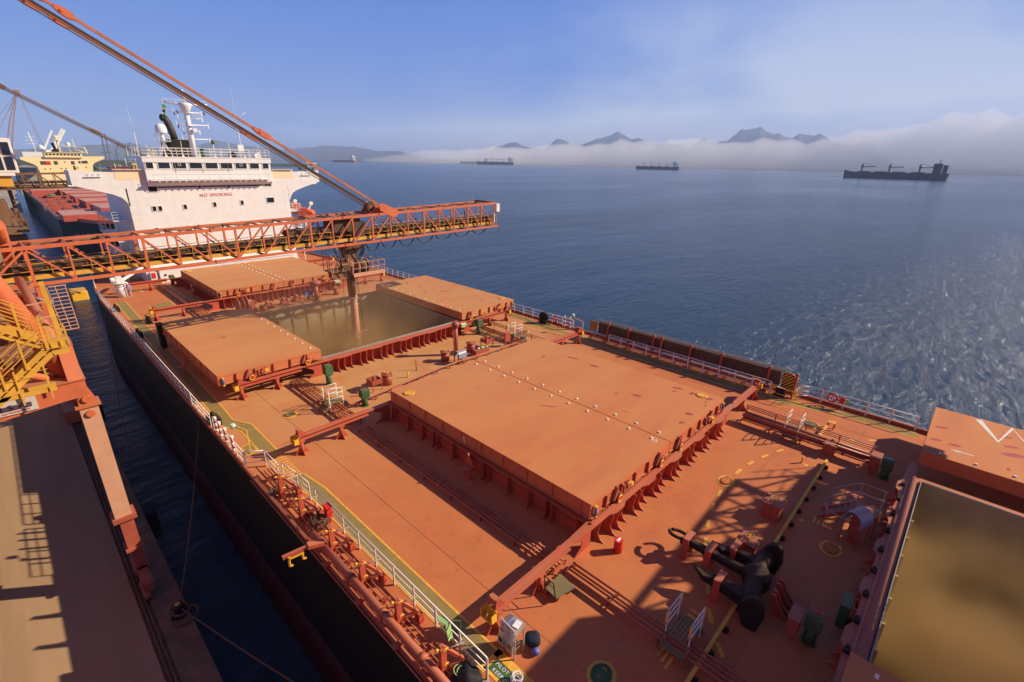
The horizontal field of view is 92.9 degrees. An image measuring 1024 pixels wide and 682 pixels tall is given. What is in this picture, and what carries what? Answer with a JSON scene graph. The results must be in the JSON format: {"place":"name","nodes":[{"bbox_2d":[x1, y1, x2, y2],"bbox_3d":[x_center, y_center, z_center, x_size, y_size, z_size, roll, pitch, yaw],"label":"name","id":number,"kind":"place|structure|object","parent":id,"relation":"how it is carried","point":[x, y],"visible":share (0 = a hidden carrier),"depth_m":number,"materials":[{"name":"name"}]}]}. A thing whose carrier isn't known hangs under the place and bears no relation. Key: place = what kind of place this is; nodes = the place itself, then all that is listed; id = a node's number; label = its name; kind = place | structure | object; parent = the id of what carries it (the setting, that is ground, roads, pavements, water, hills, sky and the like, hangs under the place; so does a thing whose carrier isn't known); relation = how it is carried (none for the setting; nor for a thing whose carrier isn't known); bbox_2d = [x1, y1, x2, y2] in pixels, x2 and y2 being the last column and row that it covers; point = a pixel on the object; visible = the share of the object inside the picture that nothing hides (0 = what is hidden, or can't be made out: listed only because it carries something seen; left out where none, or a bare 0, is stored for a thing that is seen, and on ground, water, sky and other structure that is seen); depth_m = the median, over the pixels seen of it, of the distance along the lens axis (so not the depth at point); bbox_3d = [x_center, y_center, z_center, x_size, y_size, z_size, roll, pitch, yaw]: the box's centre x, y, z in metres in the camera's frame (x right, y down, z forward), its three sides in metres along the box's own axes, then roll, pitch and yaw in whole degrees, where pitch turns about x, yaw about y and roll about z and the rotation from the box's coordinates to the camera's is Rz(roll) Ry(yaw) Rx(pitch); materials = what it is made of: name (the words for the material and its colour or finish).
{"place":"outdoors","nodes":[
{"label":"outdoors","id":0,"kind":"place"},
{"bbox_2d":[0,165,40,212],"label":"dock sheds","id":1,"kind":"object","parent":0,"point":[4,194],"visible":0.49,"depth_m":242.44,"materials":[{"name":"grey metal"}]},
{"bbox_2d":[21,128,65,156],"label":"white ship cranes","id":2,"kind":"object","parent":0,"point":[41,147],"visible":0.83,"depth_m":237.93,"materials":[{"name":"paint"}]},
{"bbox_2d":[0,254,165,681],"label":"quay ground","id":3,"kind":"structure","parent":0,"point":[69,610],"depth_m":27.38,"materials":[{"name":"concrete"}]},
{"bbox_2d":[71,421,222,681],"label":"quay edge","id":4,"kind":"object","parent":3,"relation":"attached to","point":[188,655],"visible":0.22,"depth_m":25.49,"materials":[{"name":"concrete"}]},
{"bbox_2d":[0,190,41,281],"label":"ship loader","id":5,"kind":"object","parent":4,"relation":"on","point":[15,223],"visible":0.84,"depth_m":72.93,"materials":[{"name":"brown metal"}]},
{"bbox_2d":[0,90,43,151],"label":"mast","id":6,"kind":"object","parent":5,"relation":"attached to","point":[13,105],"visible":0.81,"depth_m":229.57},
{"bbox_2d":[0,83,146,189],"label":"loader boom","id":7,"kind":"object","parent":5,"relation":"attached to","point":[47,184],"visible":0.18,"depth_m":81.07,"materials":[{"name":"brown metal"}]},
{"bbox_2d":[0,221,154,599],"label":"ship loader","id":8,"kind":"object","parent":4,"relation":"on","point":[40,368],"visible":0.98,"depth_m":22.00,"materials":[{"name":"metal"}]},
{"bbox_2d":[0,176,13,221],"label":"cab bracket","id":9,"kind":"object","parent":8,"relation":"attached to","point":[6,181],"visible":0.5,"depth_m":32.23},
{"bbox_2d":[0,138,19,175],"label":"operator cab","id":10,"kind":"object","parent":9,"relation":"on","point":[8,165],"visible":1,"depth_m":31.86,"materials":[{"name":"white paint"}]},
{"bbox_2d":[0,0,500,289],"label":"loader boom","id":11,"kind":"object","parent":8,"relation":"attached to","point":[335,228],"visible":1,"depth_m":36.93,"materials":[{"name":"orange paint"}]},
{"bbox_2d":[321,242,384,347],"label":"loading spout","id":12,"kind":"object","parent":11,"relation":"hanging from","point":[351,268],"visible":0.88,"depth_m":46.54,"materials":[{"name":"brown metal"}]},
{"bbox_2d":[366,228,485,250],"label":"festoon cable","id":13,"kind":"object","parent":11,"relation":"hanging from","point":[422,242],"visible":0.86,"depth_m":50.30,"materials":[{"name":"rubber"}]},
{"bbox_2d":[74,422,177,681],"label":"crane rail","id":14,"kind":"object","parent":4,"relation":"on","point":[156,642],"visible":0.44,"depth_m":27.27,"materials":[{"name":"metal"}]},
{"bbox_2d":[139,501,162,538],"bbox_3d":[-24.816,12.334,33.471,1.600,2.100,0.700,19,27,40],"label":"quay fender","id":15,"kind":"object","parent":4,"relation":"attached to","point":[149,512],"visible":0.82,"depth_m":33.02,"materials":[{"name":"black rubber"}]},
{"bbox_2d":[169,601,199,625],"bbox_3d":[-16.844,13.794,24.932,1.439,0.750,1.319,19,27,40],"label":"quay bollard","id":16,"kind":"object","parent":4,"relation":"on","point":[178,613],"visible":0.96,"depth_m":24.82,"materials":[{"name":"metal"}]},
{"bbox_2d":[179,419,199,600],"bbox_3d":[-18.733,9.382,28.346,0.063,5.658,9.916,-6,22,-19],"label":"mooring line","id":17,"kind":"object","parent":16,"relation":"attached to","point":[191,513],"visible":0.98,"depth_m":28.25,"materials":[{"name":"fabric"}]},
{"bbox_2d":[16,159,318,166],"bbox_3d":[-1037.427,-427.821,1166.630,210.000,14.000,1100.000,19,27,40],"label":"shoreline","id":18,"kind":"structure","parent":0,"point":[104,162],"depth_m":1139.89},
{"bbox_2d":[13,140,420,162],"bbox_3d":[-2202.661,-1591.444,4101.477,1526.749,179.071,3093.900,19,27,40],"label":"hills","id":19,"kind":"structure","parent":0,"point":[324,153],"depth_m":4205.22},
{"bbox_2d":[0,0,1023,253],"label":"sky","id":20,"kind":"structure","parent":0,"point":[926,82],"materials":[{"name":"blue"}]},
{"bbox_2d":[11,156,1023,681],"bbox_3d":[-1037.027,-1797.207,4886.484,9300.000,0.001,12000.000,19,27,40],"label":"sea","id":21,"kind":"structure","parent":0,"point":[905,296],"depth_m":116.49,"materials":[{"name":"liquid"}]},
{"bbox_2d":[22,187,119,256],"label":"second bulk carrier","id":22,"kind":"object","parent":21,"relation":"on","point":[62,212],"visible":0.24,"depth_m":143.91,"materials":[{"name":"red paint"}]},
{"bbox_2d":[18,136,104,189],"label":"cream superstructure","id":23,"kind":"object","parent":22,"relation":"on","point":[55,160],"visible":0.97,"depth_m":223.63,"materials":[{"name":"paint"}]},
{"bbox_2d":[54,287,89,300],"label":"floating fender","id":24,"kind":"object","parent":21,"relation":"on","point":[78,294],"visible":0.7,"depth_m":90.10,"materials":[{"name":"yellow paint"}]},
{"bbox_2d":[477,157,513,164],"bbox_3d":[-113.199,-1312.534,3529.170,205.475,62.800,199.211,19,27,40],"label":"anchored ship","id":25,"kind":"object","parent":21,"relation":"on","point":[510,161],"visible":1,"depth_m":3518.68,"materials":[{"name":"white paint"}]},
{"bbox_2d":[93,252,1023,681],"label":"bulk carrier","id":26,"kind":"object","parent":21,"relation":"on","point":[955,540],"visible":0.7,"depth_m":24.47,"materials":[{"name":"orange paint"}]},
{"bbox_2d":[109,267,142,297],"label":"deck crane","id":27,"kind":"object","parent":26,"relation":"on","point":[118,283],"visible":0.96,"depth_m":57.66,"materials":[{"name":"white paint"}]},
{"bbox_2d":[91,273,211,425],"bbox_3d":[-40.378,-2.706,50.121,1.237,1.047,60.645,-18,27,-41],"label":"guard rail","id":28,"kind":"object","parent":26,"relation":"on","point":[131,331],"visible":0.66,"depth_m":39.01,"materials":[{"name":"metal"}]},
{"bbox_2d":[154,322,167,347],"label":"mooring pedestal","id":29,"kind":"object","parent":26,"relation":"on","point":[162,338],"visible":0.98,"depth_m":42.76,"materials":[{"name":"black paint"}]},
{"bbox_2d":[159,284,210,315],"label":"pipe rack","id":30,"kind":"object","parent":26,"relation":"on","point":[185,299],"visible":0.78,"depth_m":56.64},
{"bbox_2d":[64,141,318,282],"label":"accommodation block","id":31,"kind":"structure","parent":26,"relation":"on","point":[156,192],"depth_m":66.46,"materials":[{"name":"white paint"}]},
{"bbox_2d":[154,123,173,156],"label":"satellite dome","id":32,"kind":"structure","parent":31,"relation":"on","point":[160,128],"depth_m":63.59,"materials":[{"name":"white paint"}]},
{"bbox_2d":[159,114,191,156],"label":"funnel","id":33,"kind":"object","parent":31,"relation":"on","point":[174,142],"visible":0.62,"depth_m":71.82,"materials":[{"name":"black paint"}]},
{"bbox_2d":[161,89,210,156],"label":"radar mast","id":34,"kind":"object","parent":31,"relation":"on","point":[185,108],"visible":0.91,"depth_m":66.42,"materials":[{"name":"metal"}]},
{"bbox_2d":[291,199,312,226],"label":"lifeboat davit","id":35,"kind":"object","parent":31,"relation":"attached to","point":[310,202],"visible":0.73,"depth_m":77.71,"materials":[{"name":"white paint"}]},
{"bbox_2d":[290,203,314,215],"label":"lifeboat","id":36,"kind":"object","parent":35,"relation":"hanging from","point":[304,211],"visible":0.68,"depth_m":78.09,"materials":[{"name":"orange plastic"}]},
{"bbox_2d":[180,263,283,297],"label":"hatch cover","id":37,"kind":"object","parent":26,"relation":"on","point":[237,279],"visible":1,"depth_m":58.76,"materials":[{"name":"metal"}]},
{"bbox_2d":[181,608,293,681],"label":"mooring line","id":38,"kind":"object","parent":26,"relation":"attached to","point":[252,656],"visible":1,"depth_m":21.58,"materials":[{"name":"fabric"}]},
{"bbox_2d":[162,308,321,386],"bbox_3d":[-22.971,-0.039,40.405,15.965,0.935,7.370,19,27,40],"label":"hatch cover","id":39,"kind":"object","parent":26,"relation":"on","point":[223,349],"visible":1,"depth_m":38.41,"materials":[{"name":"metal"}]},
{"bbox_2d":[211,417,278,473],"bbox_3d":[-15.504,6.074,27.568,7.767,1.047,0.841,15,24,33],"label":"guard rail","id":40,"kind":"object","parent":26,"relation":"on","point":[244,457],"visible":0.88,"depth_m":26.63,"materials":[{"name":"metal"}]},
{"bbox_2d":[234,296,257,311],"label":"mooring winch","id":41,"kind":"object","parent":26,"relation":"on","point":[244,302],"visible":0.71,"depth_m":53.11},
{"bbox_2d":[241,257,330,286],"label":"hatch cover","id":42,"kind":"object","parent":26,"relation":"on","point":[291,271],"visible":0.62,"depth_m":64.22,"materials":[{"name":"metal"}]},
{"bbox_2d":[274,473,303,498],"bbox_3d":[-11.130,7.189,24.255,1.204,1.400,0.352,-8,22,-24],"label":"cradle frame","id":43,"kind":"object","parent":26,"relation":"on","point":[283,489],"visible":1,"depth_m":24.22,"materials":[{"name":"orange metal"}]},
{"bbox_2d":[280,462,311,499],"bbox_3d":[-11.077,7.130,24.926,2.743,1.047,0.098,16,25,35],"label":"guard rail","id":44,"kind":"object","parent":26,"relation":"on","point":[296,477],"visible":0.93,"depth_m":24.78,"materials":[{"name":"metal"}]},
{"bbox_2d":[294,495,323,521],"bbox_3d":[-9.477,7.769,22.765,1.204,1.400,0.352,-8,22,-24],"label":"cradle frame","id":45,"kind":"object","parent":26,"relation":"on","point":[302,510],"visible":0.98,"depth_m":22.70,"materials":[{"name":"orange metal"}]},
{"bbox_2d":[310,514,329,529],"bbox_3d":[-8.812,8.271,22.323,0.824,0.511,0.858,19,27,40],"label":"rope coil","id":46,"kind":"object","parent":26,"relation":"on","point":[326,519],"visible":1,"depth_m":22.24,"materials":[{"name":"fabric"}]},
{"bbox_2d":[290,377,361,428],"bbox_3d":[-13.113,4.115,33.840,8.860,0.455,0.985,19,27,40],"label":"pipe rack","id":47,"kind":"object","parent":26,"relation":"on","point":[341,414],"visible":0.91,"depth_m":33.70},
{"bbox_2d":[322,364,332,385],"bbox_3d":[-13.764,2.508,36.504,0.526,1.600,0.620,19,27,40],"label":"deck vent","id":48,"kind":"object","parent":26,"relation":"on","point":[327,369],"visible":0.94,"depth_m":36.25,"materials":[{"name":"metal"}]},
{"bbox_2d":[318,383,349,414],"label":"crossover bridge","id":49,"kind":"structure","parent":26,"relation":"on","point":[336,399],"depth_m":32.84,"materials":[{"name":"white paint"}]},
{"bbox_2d":[324,526,355,552],"bbox_3d":[-7.356,8.513,20.853,1.204,1.400,0.352,-8,22,-24],"label":"cradle frame","id":50,"kind":"object","parent":26,"relation":"on","point":[332,543],"visible":0.99,"depth_m":20.81,"materials":[{"name":"orange metal"}]},
{"bbox_2d":[250,468,458,681],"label":"edge pipes","id":51,"kind":"object","parent":26,"relation":"on","point":[387,598],"visible":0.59,"depth_m":19.17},
{"bbox_2d":[358,388,369,406],"bbox_3d":[-10.141,3.873,33.492,0.526,1.250,0.620,19,27,40],"label":"deck vent","id":52,"kind":"object","parent":26,"relation":"on","point":[364,394],"visible":1,"depth_m":33.29,"materials":[{"name":"metal"}]},
{"bbox_2d":[354,558,387,586],"bbox_3d":[-5.559,9.144,19.234,1.204,1.400,0.352,-8,22,-24],"label":"cradle frame","id":53,"kind":"object","parent":26,"relation":"on","point":[362,576],"visible":0.98,"depth_m":19.19,"materials":[{"name":"red metal"}]},
{"bbox_2d":[366,375,382,392],"bbox_3d":[-10.135,3.077,35.890,0.840,1.080,0.840,19,27,40],"label":"deck hopper","id":54,"kind":"object","parent":26,"relation":"on","point":[373,380],"visible":0.97,"depth_m":35.69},
{"bbox_2d":[309,531,450,681],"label":"gangway rail","id":55,"kind":"object","parent":26,"relation":"on","point":[422,657],"visible":0.89,"depth_m":17.50,"materials":[{"name":"red metal"}]},
{"bbox_2d":[282,538,324,566],"bbox_3d":[-8.627,8.788,20.210,1.655,0.668,0.308,-14,25,-35],"label":"outrigger arm","id":56,"kind":"object","parent":55,"relation":"attached to","point":[309,545],"visible":1,"depth_m":20.11},
{"bbox_2d":[381,371,391,385],"bbox_3d":[-9.444,2.790,36.776,0.820,1.027,0.860,19,27,40],"label":"drum","id":57,"kind":"object","parent":26,"relation":"on","point":[386,377],"visible":0.99,"depth_m":36.55,"materials":[{"name":"red paint"}]},
{"bbox_2d":[314,487,487,679],"bbox_3d":[-5.200,9.130,19.796,12.300,1.047,0.063,19,27,40],"label":"guard rail","id":58,"kind":"object","parent":26,"relation":"on","point":[460,632],"visible":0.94,"depth_m":18.61,"materials":[{"name":"metal"}]},
{"bbox_2d":[437,615,460,640],"bbox_3d":[-2.211,9.997,17.060,0.680,0.620,0.570,19,27,40],"label":"rail locker","id":59,"kind":"object","parent":58,"relation":"attached to","point":[449,626],"visible":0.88,"depth_m":16.92,"materials":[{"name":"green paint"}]},
{"bbox_2d":[390,596,424,626],"bbox_3d":[-3.762,9.775,17.614,1.204,1.400,0.352,-8,22,-24],"label":"cradle frame","id":60,"kind":"object","parent":26,"relation":"on","point":[399,615],"visible":0.98,"depth_m":17.56,"materials":[{"name":"red metal"}]},
{"bbox_2d":[344,340,522,408],"bbox_3d":[-5.333,2.297,39.157,0.743,0.440,18.418,18,26,39],"label":"transverse pipe","id":61,"kind":"object","parent":26,"relation":"on","point":[422,376],"visible":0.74,"depth_m":38.68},
{"bbox_2d":[376,275,513,319],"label":"hatch cover","id":62,"kind":"object","parent":26,"relation":"on","point":[460,302],"visible":1,"depth_m":53.27,"materials":[{"name":"metal"}]},
{"bbox_2d":[434,642,468,674],"bbox_3d":[-1.929,10.418,15.962,1.204,1.400,0.352,-8,22,-24],"label":"cradle frame","id":63,"kind":"object","parent":26,"relation":"on","point":[443,664],"visible":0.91,"depth_m":15.85,"materials":[{"name":"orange metal"}]},
{"bbox_2d":[451,321,458,351],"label":"tall vent post","id":64,"kind":"object","parent":26,"relation":"on","point":[455,325],"visible":0.96,"depth_m":42.02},
{"bbox_2d":[358,425,566,574],"bbox_3d":[-3.623,7.455,25.448,15.660,0.325,0.900,19,27,40],"label":"pipe rack","id":65,"kind":"object","parent":26,"relation":"on","point":[533,547],"visible":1,"depth_m":24.12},
{"bbox_2d":[461,453,474,480],"bbox_3d":[-2.378,6.672,25.715,0.708,1.650,0.704,-7,22,-20],"label":"cleat bracket","id":66,"kind":"object","parent":26,"relation":"on","point":[469,466],"visible":1,"depth_m":25.64,"materials":[{"name":"red metal"}]},
{"bbox_2d":[456,659,482,681],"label":"fender","id":67,"kind":"object","parent":26,"relation":"on","point":[468,670],"visible":1,"depth_m":15.50,"materials":[{"name":"black rubber"}]},
{"bbox_2d":[370,264,573,329],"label":"guard rail","id":68,"kind":"object","parent":26,"relation":"on","point":[510,308],"visible":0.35,"depth_m":53.90,"materials":[{"name":"metal"}]},
{"bbox_2d":[476,319,545,343],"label":"pipe rack","id":69,"kind":"object","parent":26,"relation":"on","point":[494,331],"visible":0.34,"depth_m":46.81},
{"bbox_2d":[497,613,525,660],"bbox_3d":[-0.077,10.062,16.798,1.020,1.550,0.630,19,27,40],"label":"notice stand","id":70,"kind":"object","parent":26,"relation":"on","point":[507,635],"visible":0.98,"depth_m":16.59,"materials":[{"name":"grey metal"}]},
{"bbox_2d":[390,361,669,518],"bbox_3d":[0.367,4.697,28.720,15.985,0.935,7.340,19,27,40],"label":"hatch cover","id":71,"kind":"object","parent":26,"relation":"on","point":[585,462],"visible":1,"depth_m":26.72,"materials":[{"name":"metal"}]},
{"bbox_2d":[525,630,540,647],"bbox_3d":[0.720,10.500,17.097,0.551,0.441,0.559,0,20,-3],"label":"canvas bag","id":72,"kind":"object","parent":26,"relation":"on","point":[532,638],"visible":0.99,"depth_m":16.92,"materials":[{"name":"black fabric"}]},
{"bbox_2d":[544,574,574,601],"bbox_3d":[1.844,9.490,19.070,0.850,1.113,1.225,19,27,40],"label":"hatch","id":73,"kind":"object","parent":26,"relation":"on","point":[558,586],"visible":1,"depth_m":19.18,"materials":[{"name":"green paint"}]},
{"bbox_2d":[475,338,724,452],"bbox_3d":[5.511,2.934,33.740,15.985,0.935,7.340,19,27,40],"label":"hatch cover","id":74,"kind":"object","parent":26,"relation":"on","point":[675,415],"visible":0.99,"depth_m":32.11,"materials":[{"name":"metal"}]},
{"bbox_2d":[586,660,615,681],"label":"manhole lid","id":75,"kind":"object","parent":26,"relation":"on","point":[600,671],"visible":1,"depth_m":16.24,"materials":[{"name":"green paint"}]},
{"bbox_2d":[613,536,623,553],"bbox_3d":[4.656,8.954,21.325,0.400,0.650,0.400,19,27,40],"label":"red drum","id":76,"kind":"object","parent":26,"relation":"on","point":[618,544],"visible":1,"depth_m":21.20,"materials":[{"name":"paint"}]},
{"bbox_2d":[562,562,748,681],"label":"pipe rack","id":77,"kind":"object","parent":26,"relation":"on","point":[692,644],"visible":0.91,"depth_m":17.75,"materials":[{"name":"metal"}]},
{"bbox_2d":[656,592,706,668],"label":"crossover bridge","id":78,"kind":"structure","parent":26,"relation":"on","point":[691,625],"depth_m":17.01,"materials":[{"name":"white paint"}]},
{"bbox_2d":[608,334,771,393],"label":"guard rail","id":79,"kind":"object","parent":26,"relation":"on","point":[734,378],"visible":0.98,"depth_m":40.36,"materials":[{"name":"metal"}]},
{"bbox_2d":[589,333,791,396],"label":"edge pipes","id":80,"kind":"object","parent":26,"relation":"on","point":[678,360],"visible":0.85,"depth_m":41.20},
{"bbox_2d":[590,319,799,398],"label":"accommodation ladder","id":81,"kind":"object","parent":26,"relation":"on","point":[789,381],"visible":0.88,"depth_m":40.20,"materials":[{"name":"metal"}]},
{"bbox_2d":[718,475,734,486],"bbox_3d":[11.595,7.505,26.268,0.834,0.149,1.120,19,27,40],"label":"manhole lid","id":82,"kind":"object","parent":26,"relation":"on","point":[726,481],"visible":1,"depth_m":26.18,"materials":[{"name":"yellow paint"}]},
{"bbox_2d":[668,527,793,631],"bbox_3d":[8.765,9.096,19.929,5.212,1.490,3.610,19,27,40],"label":"spare anchor","id":83,"kind":"object","parent":26,"relation":"on","point":[759,568],"visible":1,"depth_m":19.04,"materials":[{"name":"black paint"}]},
{"bbox_2d":[735,528,763,553],"bbox_3d":[10.317,8.882,21.250,0.856,1.027,0.980,19,27,40],"label":"access hatch","id":84,"kind":"object","parent":26,"relation":"on","point":[750,541],"visible":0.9,"depth_m":21.01,"materials":[{"name":"red paint"}]},
{"bbox_2d":[684,459,828,681],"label":"yellow bar","id":85,"kind":"object","parent":26,"relation":"on","point":[723,628],"visible":0.7,"depth_m":18.63,"materials":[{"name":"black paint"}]},
{"bbox_2d":[761,492,786,521],"bbox_3d":[12.714,8.035,23.656,0.856,1.027,0.980,19,27,40],"label":"access hatch","id":86,"kind":"object","parent":26,"relation":"on","point":[773,507],"visible":1,"depth_m":23.43,"materials":[{"name":"red paint"}]},
{"bbox_2d":[780,409,806,444],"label":"crossover bridge","id":87,"kind":"structure","parent":26,"relation":"on","point":[798,427],"depth_m":30.28,"materials":[{"name":"white paint"}]},
{"bbox_2d":[785,603,805,641],"bbox_3d":[10.172,10.212,17.554,0.410,1.090,0.810,19,27,40],"label":"control box","id":88,"kind":"object","parent":26,"relation":"on","point":[796,614],"visible":1,"depth_m":17.30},
{"bbox_2d":[739,405,876,463],"bbox_3d":[17.923,5.755,29.938,7.160,1.126,1.050,19,27,40],"label":"pipe rack","id":89,"kind":"object","parent":26,"relation":"on","point":[842,448],"visible":0.84,"depth_m":29.79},
{"bbox_2d":[800,605,826,647],"bbox_3d":[10.696,10.066,17.268,0.526,1.579,0.620,19,27,40],"label":"deck vent","id":90,"kind":"object","parent":26,"relation":"on","point":[814,620],"visible":1,"depth_m":17.07,"materials":[{"name":"metal"}]},
{"bbox_2d":[821,438,838,456],"bbox_3d":[18.912,6.325,28.941,0.712,0.780,0.820,19,27,40],"label":"access hatch","id":91,"kind":"object","parent":26,"relation":"on","point":[828,449],"visible":0.94,"depth_m":28.73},
{"bbox_2d":[819,540,841,556],"bbox_3d":[14.264,9.223,21.748,0.874,0.149,1.120,19,27,40],"label":"manhole lid","id":92,"kind":"object","parent":26,"relation":"on","point":[830,548],"visible":1,"depth_m":21.70,"materials":[{"name":"yellow paint"}]},
{"bbox_2d":[834,590,855,628],"bbox_3d":[12.423,10.049,18.175,0.360,1.040,0.860,19,27,40],"label":"green locker","id":93,"kind":"object","parent":26,"relation":"on","point":[847,602],"visible":1,"depth_m":17.93,"materials":[{"name":"metal"}]},
{"bbox_2d":[837,506,873,549],"bbox_3d":[15.506,8.347,21.937,0.882,1.728,0.774,-8,22,-23],"label":"motor hood","id":94,"kind":"object","parent":26,"relation":"on","point":[863,517],"visible":1,"depth_m":21.75,"materials":[{"name":"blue metal"}]},
{"bbox_2d":[816,482,895,539],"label":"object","id":95,"kind":"structure","parent":26,"relation":"on","point":[840,508],"depth_m":22.85,"materials":[{"name":"red metal"}]},
{"bbox_2d":[799,384,919,430],"bbox_3d":[23.792,4.503,33.723,6.900,1.047,0.063,19,27,40],"label":"guard rail","id":96,"kind":"object","parent":26,"relation":"on","point":[892,414],"visible":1,"depth_m":33.27,"materials":[{"name":"metal"}]},
{"bbox_2d":[841,652,903,681],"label":"hatch cover","id":97,"kind":"object","parent":26,"relation":"on","point":[858,668],"visible":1,"depth_m":14.34,"materials":[{"name":"metal"}]},
{"bbox_2d":[867,450,883,473],"bbox_3d":[20.270,6.825,27.208,0.510,1.090,0.860,19,27,40],"label":"control box","id":98,"kind":"object","parent":26,"relation":"on","point":[875,460],"visible":1,"depth_m":26.94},
{"bbox_2d":[877,457,895,480],"bbox_3d":[20.497,6.982,26.634,0.526,1.200,0.620,19,27,40],"label":"deck vent","id":99,"kind":"object","parent":26,"relation":"on","point":[887,465],"visible":1,"depth_m":26.45,"materials":[{"name":"metal"}]},
{"bbox_2d":[873,581,1023,681],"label":"grain cargo","id":100,"kind":"object","parent":26,"relation":"on","point":[924,637],"visible":0.83,"depth_m":22.69},
{"bbox_2d":[918,407,1023,497],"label":"hatch cover","id":101,"kind":"object","parent":26,"relation":"on","point":[982,451],"visible":1,"depth_m":25.76,"materials":[{"name":"metal"}]},
{"bbox_2d":[636,162,678,169],"bbox_3d":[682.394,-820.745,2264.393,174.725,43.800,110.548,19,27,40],"label":"anchored ship","id":102,"kind":"object","parent":21,"relation":"on","point":[674,167],"visible":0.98,"depth_m":2255.04,"materials":[{"name":"white paint"}]},
{"bbox_2d":[843,161,949,180],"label":"anchored ship","id":103,"kind":"object","parent":21,"relation":"on","point":[935,174],"visible":1,"depth_m":1184.15},
{"bbox_2d":[476,131,701,167],"bbox_3d":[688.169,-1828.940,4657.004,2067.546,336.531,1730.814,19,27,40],"label":"hills","id":104,"kind":"structure","parent":0,"point":[617,148],"depth_m":4527.38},
{"bbox_2d":[421,159,1023,173],"bbox_3d":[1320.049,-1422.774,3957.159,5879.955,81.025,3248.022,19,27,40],"label":"shore","id":105,"kind":"structure","parent":0,"point":[974,170],"depth_m":3685.19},
{"bbox_2d":[690,127,889,170],"bbox_3d":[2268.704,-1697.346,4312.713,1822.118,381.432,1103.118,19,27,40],"label":"mountain","id":106,"kind":"structure","parent":0,"point":[758,148],"depth_m":4152.70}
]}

